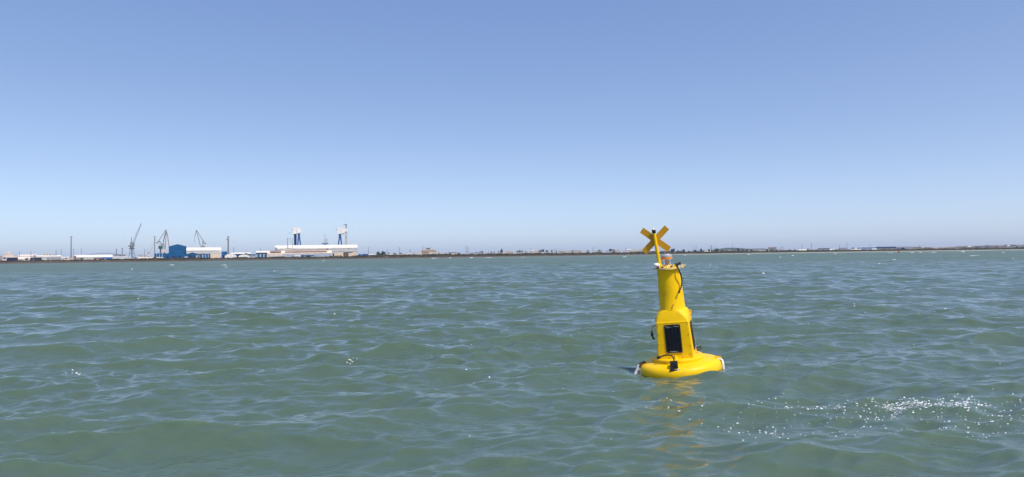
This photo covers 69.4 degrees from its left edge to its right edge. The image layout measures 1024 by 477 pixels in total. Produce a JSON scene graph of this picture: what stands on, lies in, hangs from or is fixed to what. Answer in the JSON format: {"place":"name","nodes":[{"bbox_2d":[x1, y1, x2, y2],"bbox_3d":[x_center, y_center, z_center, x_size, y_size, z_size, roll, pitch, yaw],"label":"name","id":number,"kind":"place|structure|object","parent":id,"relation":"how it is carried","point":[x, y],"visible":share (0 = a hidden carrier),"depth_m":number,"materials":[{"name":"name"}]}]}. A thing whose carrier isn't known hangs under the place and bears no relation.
{"place":"outdoors","nodes":[
{"label":"outdoors","id":0,"kind":"place"},
{"bbox_2d":[0,250,1023,476],"bbox_3d":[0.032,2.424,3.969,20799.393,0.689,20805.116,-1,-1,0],"label":"sea","id":1,"kind":"structure","parent":0,"point":[214,369],"depth_m":15.14,"materials":[{"name":"liquid"}]},
{"bbox_2d":[65,251,1022,438],"bbox_3d":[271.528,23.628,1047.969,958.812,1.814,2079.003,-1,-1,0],"label":"sea foam","id":2,"kind":"object","parent":1,"relation":"on","point":[845,403],"visible":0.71,"depth_m":10.87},
{"bbox_2d":[634,225,724,377],"bbox_3d":[3.335,1.377,14.720,1.603,3.283,1.608,0,-2,-34],"label":"marker buoy","id":3,"kind":"object","parent":1,"relation":"on","point":[679,354],"visible":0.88,"depth_m":14.43,"materials":[{"name":"yellow paint"}]},
{"bbox_2d":[0,249,1023,263],"bbox_3d":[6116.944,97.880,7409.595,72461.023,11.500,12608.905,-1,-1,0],"label":"shore ground","id":4,"kind":"structure","parent":0,"point":[94,261],"depth_m":2456.69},
{"bbox_2d":[0,252,17,260],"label":"warehouse","id":5,"kind":"structure","parent":4,"relation":"on","point":[8,256],"depth_m":1802.23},
{"bbox_2d":[18,257,29,260],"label":"workshop","id":6,"kind":"structure","parent":4,"relation":"on","point":[21,258],"depth_m":1816.55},
{"bbox_2d":[18,254,36,257],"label":"warehouse","id":7,"kind":"structure","parent":4,"relation":"on","point":[30,256],"depth_m":1933.53,"materials":[{"name":"white metal"}]},
{"bbox_2d":[33,255,61,259],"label":"warehouse","id":8,"kind":"structure","parent":4,"relation":"on","point":[44,257],"depth_m":1923.73,"materials":[{"name":"white metal"}]},
{"bbox_2d":[73,255,112,259],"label":"warehouse","id":9,"kind":"structure","parent":4,"relation":"on","point":[80,257],"depth_m":1971.06,"materials":[{"name":"metal"}]},
{"bbox_2d":[128,224,140,257],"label":"harbour crane","id":10,"kind":"object","parent":4,"relation":"on","point":[131,245],"visible":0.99,"depth_m":2031.28,"materials":[{"name":"grey metal"}]},
{"bbox_2d":[154,253,166,258],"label":"shipyard hall","id":11,"kind":"structure","parent":4,"relation":"on","point":[160,255],"depth_m":2088.53,"materials":[{"name":"blue metal"}]},
{"bbox_2d":[156,230,167,252],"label":"harbour crane","id":12,"kind":"object","parent":4,"relation":"on","point":[161,246],"visible":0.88,"depth_m":2106.70,"materials":[{"name":"grey metal"}]},
{"bbox_2d":[161,233,168,252],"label":"harbour crane","id":13,"kind":"object","parent":4,"relation":"on","point":[164,250],"visible":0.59,"depth_m":2226.14,"materials":[{"name":"metal"}]},
{"bbox_2d":[167,252,187,258],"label":"shipyard hall","id":14,"kind":"structure","parent":4,"relation":"on","point":[176,255],"depth_m":2116.57,"materials":[{"name":"blue metal"}]},
{"bbox_2d":[169,244,186,252],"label":"shipyard hall","id":15,"kind":"structure","parent":4,"relation":"on","point":[178,248],"depth_m":2210.28,"materials":[{"name":"blue metal"}]},
{"bbox_2d":[188,252,195,257],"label":"shipyard hall","id":16,"kind":"structure","parent":4,"relation":"on","point":[191,255],"depth_m":2160.92,"materials":[{"name":"blue metal"}]},
{"bbox_2d":[194,230,205,246],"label":"harbour crane","id":17,"kind":"object","parent":4,"relation":"on","point":[199,241],"visible":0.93,"depth_m":2315.37,"materials":[{"name":"grey metal"}]},
{"bbox_2d":[186,247,220,257],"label":"assembly hall","id":18,"kind":"structure","parent":4,"relation":"on","point":[214,252],"depth_m":2231.74,"materials":[{"name":"white metal"}]},
{"bbox_2d":[210,254,219,257],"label":"door","id":19,"kind":"structure","parent":18,"relation":"in","point":[211,255],"depth_m":2235.27,"materials":[{"name":"beige metal"}]},
{"bbox_2d":[199,254,209,257],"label":"striped building","id":20,"kind":"structure","parent":4,"relation":"on","point":[204,255],"depth_m":2170.66,"materials":[{"name":"blue metal"}]},
{"bbox_2d":[221,251,226,257],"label":"store","id":21,"kind":"structure","parent":4,"relation":"on","point":[223,253],"depth_m":2282.78,"materials":[{"name":"blue metal"}]},
{"bbox_2d":[225,254,236,257],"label":"tent hall","id":22,"kind":"structure","parent":4,"relation":"on","point":[230,255],"depth_m":2224.00,"materials":[{"name":"white fabric"}]},
{"bbox_2d":[231,252,250,256],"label":"workshop","id":23,"kind":"structure","parent":4,"relation":"on","point":[240,253],"depth_m":2317.26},
{"bbox_2d":[256,251,266,256],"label":"workshop","id":24,"kind":"structure","parent":4,"relation":"on","point":[261,253],"depth_m":2309.72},
{"bbox_2d":[290,227,300,244],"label":"gantry crane","id":25,"kind":"object","parent":4,"relation":"on","point":[296,231],"visible":0.76,"depth_m":2687.48,"materials":[{"name":"white metal"}]},
{"bbox_2d":[267,250,331,256],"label":"factory","id":26,"kind":"structure","parent":4,"relation":"on","point":[291,253],"depth_m":2386.05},
{"bbox_2d":[275,245,357,256],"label":"great hall","id":27,"kind":"structure","parent":4,"relation":"on","point":[344,250],"depth_m":2525.39,"materials":[{"name":"white metal"}]},
{"bbox_2d":[336,224,347,244],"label":"gantry crane","id":28,"kind":"object","parent":4,"relation":"on","point":[342,231],"visible":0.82,"depth_m":2754.40,"materials":[{"name":"white metal"}]},
{"bbox_2d":[421,247,435,255],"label":"stepped building","id":29,"kind":"structure","parent":4,"relation":"on","point":[428,251],"depth_m":2683.59,"materials":[{"name":"beige"}]},
{"bbox_2d":[0,247,1023,261],"bbox_3d":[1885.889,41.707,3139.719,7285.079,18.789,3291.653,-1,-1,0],"label":"scrub","id":30,"kind":"object","parent":4,"relation":"on","point":[506,254],"visible":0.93,"depth_m":2788.24,"materials":[{"name":"green plant"}]},
{"bbox_2d":[486,250,670,255],"bbox_3d":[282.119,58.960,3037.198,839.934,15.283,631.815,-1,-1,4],"label":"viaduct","id":31,"kind":"object","parent":4,"relation":"on","point":[575,251],"visible":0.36,"depth_m":3042.36,"materials":[{"name":"concrete"}]},
{"bbox_2d":[753,248,765,250],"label":"building","id":32,"kind":"structure","parent":4,"relation":"on","point":[758,249],"depth_m":3640.53,"materials":[{"name":"white concrete"}]},
{"bbox_2d":[861,246,876,249],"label":"factory","id":33,"kind":"structure","parent":4,"relation":"on","point":[866,247],"depth_m":4353.06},
{"bbox_2d":[876,247,895,249],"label":"factory","id":34,"kind":"structure","parent":4,"relation":"on","point":[877,248],"depth_m":4119.85,"materials":[{"name":"white"}]},
{"bbox_2d":[896,247,911,250],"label":"building","id":35,"kind":"structure","parent":4,"relation":"on","point":[903,248],"depth_m":4007.02,"materials":[{"name":"white"}]},
{"bbox_2d":[0,0,1023,257],"label":"sky","id":36,"kind":"structure","parent":0,"point":[459,126],"materials":[{"name":"blue"}]},
{"bbox_2d":[690,248,850,252],"bbox_3d":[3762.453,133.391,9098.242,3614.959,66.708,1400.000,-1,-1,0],"label":"hills","id":37,"kind":"structure","parent":0,"point":[733,249],"depth_m":8875.27,"materials":[{"name":"grey"}]}
]}

